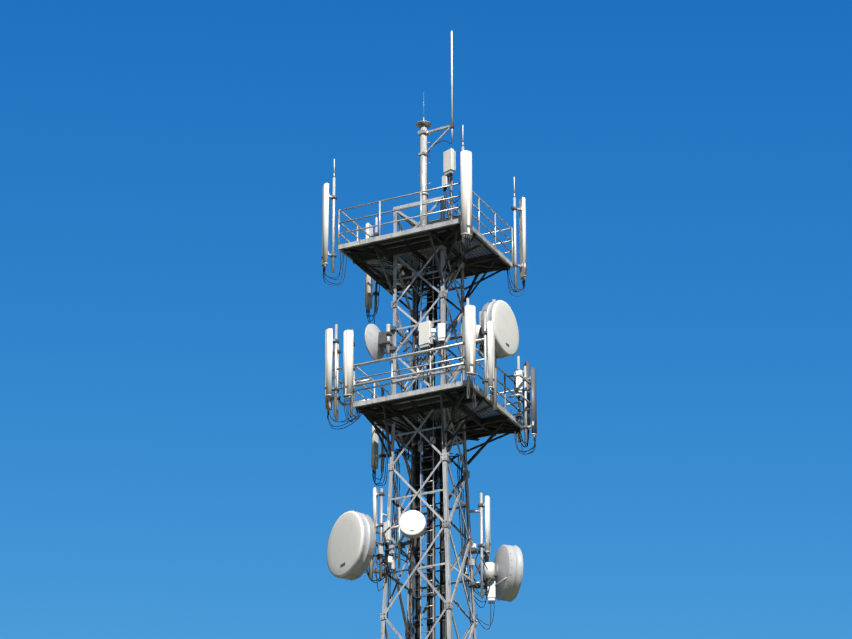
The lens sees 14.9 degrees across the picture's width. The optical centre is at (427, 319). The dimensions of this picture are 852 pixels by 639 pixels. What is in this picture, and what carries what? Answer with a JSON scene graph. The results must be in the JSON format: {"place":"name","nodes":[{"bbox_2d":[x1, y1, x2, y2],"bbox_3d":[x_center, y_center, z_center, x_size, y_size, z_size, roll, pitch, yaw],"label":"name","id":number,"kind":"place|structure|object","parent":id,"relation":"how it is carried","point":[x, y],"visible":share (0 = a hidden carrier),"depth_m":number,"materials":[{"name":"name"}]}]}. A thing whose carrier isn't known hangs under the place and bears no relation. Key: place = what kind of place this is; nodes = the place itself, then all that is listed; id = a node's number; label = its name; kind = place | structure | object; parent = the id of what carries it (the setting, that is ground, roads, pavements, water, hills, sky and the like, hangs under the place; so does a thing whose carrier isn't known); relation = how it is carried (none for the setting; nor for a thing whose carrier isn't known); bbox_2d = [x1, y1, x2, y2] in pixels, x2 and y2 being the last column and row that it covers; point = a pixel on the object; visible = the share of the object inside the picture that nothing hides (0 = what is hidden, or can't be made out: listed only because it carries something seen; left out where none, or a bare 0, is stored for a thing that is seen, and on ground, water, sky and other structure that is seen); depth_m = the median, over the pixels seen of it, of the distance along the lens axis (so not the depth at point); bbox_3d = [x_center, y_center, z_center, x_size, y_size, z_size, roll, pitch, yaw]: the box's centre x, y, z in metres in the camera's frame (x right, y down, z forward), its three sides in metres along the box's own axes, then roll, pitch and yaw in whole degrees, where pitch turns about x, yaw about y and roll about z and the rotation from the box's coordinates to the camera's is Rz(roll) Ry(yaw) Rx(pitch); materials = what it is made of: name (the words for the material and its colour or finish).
{"place":"outdoors","nodes":[
{"label":"outdoors","id":0,"kind":"place"},
{"bbox_2d":[0,0,851,638],"label":"sky","id":1,"kind":"structure","parent":0,"point":[173,465],"materials":[{"name":"blue"}]},
{"label":"ground","id":2,"kind":"structure","parent":0,"visible":0},
{"bbox_2d":[380,196,476,638],"bbox_3d":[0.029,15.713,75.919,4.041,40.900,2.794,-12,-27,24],"label":"lattice tower","id":3,"kind":"structure","parent":2,"relation":"on","point":[415,614],"depth_m":81.34,"materials":[{"name":"metal"}]},
{"bbox_2d":[327,510,389,590],"bbox_3d":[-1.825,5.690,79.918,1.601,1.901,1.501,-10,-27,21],"label":"dish","id":4,"kind":"object","parent":3,"relation":"attached to","point":[351,545],"visible":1,"depth_m":79.53,"materials":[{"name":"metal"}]},
{"bbox_2d":[383,521,390,570],"bbox_3d":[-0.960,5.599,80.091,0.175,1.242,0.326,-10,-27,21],"label":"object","id":5,"kind":"object","parent":4,"relation":"attached to","point":[387,535],"visible":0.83,"depth_m":80.07,"materials":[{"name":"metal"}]},
{"bbox_2d":[364,324,397,365],"bbox_3d":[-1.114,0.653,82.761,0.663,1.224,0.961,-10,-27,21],"label":"dish","id":6,"kind":"object","parent":3,"relation":"attached to","point":[378,342],"visible":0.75,"depth_m":82.67,"materials":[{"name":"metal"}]},
{"bbox_2d":[395,510,426,562],"bbox_3d":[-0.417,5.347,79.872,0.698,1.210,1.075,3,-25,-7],"label":"dish","id":7,"kind":"object","parent":3,"relation":"attached to","point":[412,526],"visible":0.96,"depth_m":79.56,"materials":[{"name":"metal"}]},
{"bbox_2d":[338,182,512,309],"bbox_3d":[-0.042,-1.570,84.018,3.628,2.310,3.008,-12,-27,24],"label":"platform","id":8,"kind":"structure","parent":3,"relation":"attached to","point":[390,245],"depth_m":83.53,"materials":[{"name":"metal"}]},
{"bbox_2d":[321,159,346,284],"bbox_3d":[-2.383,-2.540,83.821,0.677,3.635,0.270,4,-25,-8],"label":"panel","id":9,"kind":"object","parent":8,"relation":"attached to","point":[325,218],"visible":1,"depth_m":83.61,"materials":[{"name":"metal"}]},
{"bbox_2d":[365,217,379,323],"bbox_3d":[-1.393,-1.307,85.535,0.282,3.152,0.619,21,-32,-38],"label":"panel","id":10,"kind":"object","parent":8,"relation":"attached to","point":[369,294],"visible":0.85,"depth_m":85.32,"materials":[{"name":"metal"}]},
{"bbox_2d":[416,30,453,263],"bbox_3d":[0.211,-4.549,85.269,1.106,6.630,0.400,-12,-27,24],"label":"antenna mast","id":11,"kind":"object","parent":8,"relation":"attached to","point":[423,134],"visible":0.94,"depth_m":85.26,"materials":[{"name":"metal"}]},
{"bbox_2d":[442,175,457,215],"bbox_3d":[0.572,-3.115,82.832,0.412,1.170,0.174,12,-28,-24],"label":"remote radio unit","id":12,"kind":"object","parent":8,"relation":"attached to","point":[445,179],"visible":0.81,"depth_m":82.86,"materials":[{"name":"metal"}]},
{"bbox_2d":[443,148,459,227],"bbox_3d":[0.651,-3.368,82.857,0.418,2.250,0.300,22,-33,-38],"label":"remote radio unit","id":13,"kind":"object","parent":8,"relation":"attached to","point":[449,161],"visible":0.9,"depth_m":82.93,"materials":[{"name":"metal"}]},
{"bbox_2d":[459,125,472,258],"bbox_3d":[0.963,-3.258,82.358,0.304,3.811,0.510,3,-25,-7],"label":"panel","id":14,"kind":"object","parent":8,"relation":"attached to","point":[466,229],"visible":1,"depth_m":82.05,"materials":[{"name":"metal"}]},
{"bbox_2d":[507,177,526,295],"bbox_3d":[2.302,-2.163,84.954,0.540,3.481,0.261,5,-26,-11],"label":"panel","id":15,"kind":"object","parent":8,"relation":"attached to","point":[521,209],"visible":0.9,"depth_m":84.84,"materials":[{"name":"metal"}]},
{"bbox_2d":[419,315,432,380],"bbox_3d":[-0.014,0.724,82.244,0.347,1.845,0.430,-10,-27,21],"label":"remote radio unit","id":16,"kind":"object","parent":3,"relation":"attached to","point":[425,334],"visible":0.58,"depth_m":82.19,"materials":[{"name":"metal"}]},
{"bbox_2d":[382,507,480,583],"bbox_3d":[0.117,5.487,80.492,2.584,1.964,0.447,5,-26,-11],"label":"arms","id":17,"kind":"object","parent":3,"relation":"attached to","point":[399,531],"visible":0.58,"depth_m":80.17},
{"bbox_2d":[373,487,385,578],"bbox_3d":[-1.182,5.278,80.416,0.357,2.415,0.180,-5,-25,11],"label":"panel","id":18,"kind":"object","parent":17,"relation":"attached to","point":[381,494],"visible":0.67,"depth_m":80.55,"materials":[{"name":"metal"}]},
{"bbox_2d":[474,492,490,598],"bbox_3d":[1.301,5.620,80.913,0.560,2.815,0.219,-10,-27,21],"label":"panel","id":19,"kind":"object","parent":17,"relation":"attached to","point":[487,544],"visible":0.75,"depth_m":80.90,"materials":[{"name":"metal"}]},
{"bbox_2d":[344,231,519,623],"bbox_3d":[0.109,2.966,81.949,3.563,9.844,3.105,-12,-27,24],"label":"braces","id":20,"kind":"object","parent":3,"relation":"attached to","point":[438,445],"visible":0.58,"depth_m":81.91,"materials":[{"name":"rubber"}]},
{"bbox_2d":[376,250,487,601],"bbox_3d":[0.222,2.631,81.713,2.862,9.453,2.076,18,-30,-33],"label":"clutter","id":21,"kind":"object","parent":3,"relation":"attached to","point":[381,550],"visible":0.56,"depth_m":81.62,"materials":[{"name":"metal"}]},
{"bbox_2d":[353,345,523,472],"bbox_3d":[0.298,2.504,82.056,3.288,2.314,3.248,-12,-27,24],"label":"platform","id":22,"kind":"structure","parent":3,"relation":"attached to","point":[500,419],"depth_m":81.50,"materials":[{"name":"metal"}]},
{"bbox_2d":[371,388,387,485],"bbox_3d":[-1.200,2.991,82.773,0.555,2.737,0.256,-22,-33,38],"label":"panel","id":23,"kind":"object","parent":22,"relation":"attached to","point":[375,456],"visible":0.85,"depth_m":82.58,"materials":[{"name":"plastic"}]},
{"bbox_2d":[331,337,530,410],"bbox_3d":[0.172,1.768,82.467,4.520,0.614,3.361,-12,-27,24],"label":"mounting rails","id":24,"kind":"object","parent":22,"relation":"on","point":[365,381],"visible":0.62,"depth_m":81.30,"materials":[{"name":"metal"}]},
{"bbox_2d":[324,323,357,421],"bbox_3d":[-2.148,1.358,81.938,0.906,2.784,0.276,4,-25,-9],"label":"panel","id":25,"kind":"object","parent":24,"relation":"attached to","point":[329,342],"visible":0.88,"depth_m":81.88,"materials":[{"name":"plastic"}]},
{"bbox_2d":[325,344,361,428],"bbox_3d":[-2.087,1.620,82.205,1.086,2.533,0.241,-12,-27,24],"label":"panel","id":26,"kind":"object","parent":24,"relation":"attached to","point":[329,401],"visible":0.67,"depth_m":82.17,"materials":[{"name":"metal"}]},
{"bbox_2d":[342,329,360,421],"bbox_3d":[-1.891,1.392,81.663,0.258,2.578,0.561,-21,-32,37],"label":"panel","id":27,"kind":"object","parent":24,"relation":"attached to","point":[348,353],"visible":0.94,"depth_m":81.50,"materials":[{"name":"plastic"}]},
{"bbox_2d":[465,297,475,398],"bbox_3d":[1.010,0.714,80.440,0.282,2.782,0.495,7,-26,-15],"label":"panel","id":28,"kind":"object","parent":24,"relation":"attached to","point":[470,340],"visible":1,"depth_m":80.24,"materials":[{"name":"plastic"}]},
{"bbox_2d":[472,310,494,412],"bbox_3d":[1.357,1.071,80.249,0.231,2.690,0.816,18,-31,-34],"label":"panel","id":29,"kind":"object","parent":24,"relation":"attached to","point":[488,333],"visible":1,"depth_m":80.00,"materials":[{"name":"plastic"}]},
{"bbox_2d":[514,365,536,453],"bbox_3d":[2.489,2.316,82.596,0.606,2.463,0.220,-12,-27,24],"label":"panel","id":30,"kind":"object","parent":24,"relation":"attached to","point":[533,425],"visible":0.96,"depth_m":82.45,"materials":[{"name":"plastic"}]},
{"bbox_2d":[492,299,496,409],"bbox_3d":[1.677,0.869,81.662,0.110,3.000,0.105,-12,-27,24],"label":"mounting pole","id":31,"kind":"object","parent":22,"relation":"on","point":[495,397],"visible":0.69,"depth_m":81.22,"materials":[{"name":"metal"}]},
{"bbox_2d":[514,370,522,420],"bbox_3d":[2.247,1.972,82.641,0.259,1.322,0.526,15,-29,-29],"label":"remote radio unit","id":32,"kind":"object","parent":22,"relation":"on","point":[518,385],"visible":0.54,"depth_m":82.57,"materials":[{"name":"metal"}]},
{"bbox_2d":[515,355,530,446],"bbox_3d":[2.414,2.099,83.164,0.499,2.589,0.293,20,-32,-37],"label":"panel","id":33,"kind":"object","parent":22,"relation":"attached to","point":[527,363],"visible":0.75,"depth_m":83.12,"materials":[{"name":"plastic"}]},
{"bbox_2d":[435,323,445,370],"bbox_3d":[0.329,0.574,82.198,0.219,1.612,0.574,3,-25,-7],"label":"remote radio unit","id":34,"kind":"object","parent":3,"relation":"attached to","point":[441,332],"visible":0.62,"depth_m":82.01,"materials":[{"name":"metal"}]},
{"bbox_2d":[468,544,522,607],"bbox_3d":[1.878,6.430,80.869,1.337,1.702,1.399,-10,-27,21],"label":"dish","id":35,"kind":"object","parent":3,"relation":"attached to","point":[504,571],"visible":0.85,"depth_m":80.49,"materials":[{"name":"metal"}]},
{"bbox_2d":[475,581,495,629],"bbox_3d":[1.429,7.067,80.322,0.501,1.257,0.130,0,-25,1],"label":"remote radio unit","id":36,"kind":"object","parent":35,"relation":"attached to","point":[491,594],"visible":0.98,"depth_m":80.36,"materials":[{"name":"metal"}]},
{"bbox_2d":[476,300,518,358],"bbox_3d":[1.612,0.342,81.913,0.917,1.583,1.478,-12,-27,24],"label":"dish","id":37,"kind":"object","parent":3,"relation":"attached to","point":[500,315],"visible":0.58,"depth_m":81.63,"materials":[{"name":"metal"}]}
]}

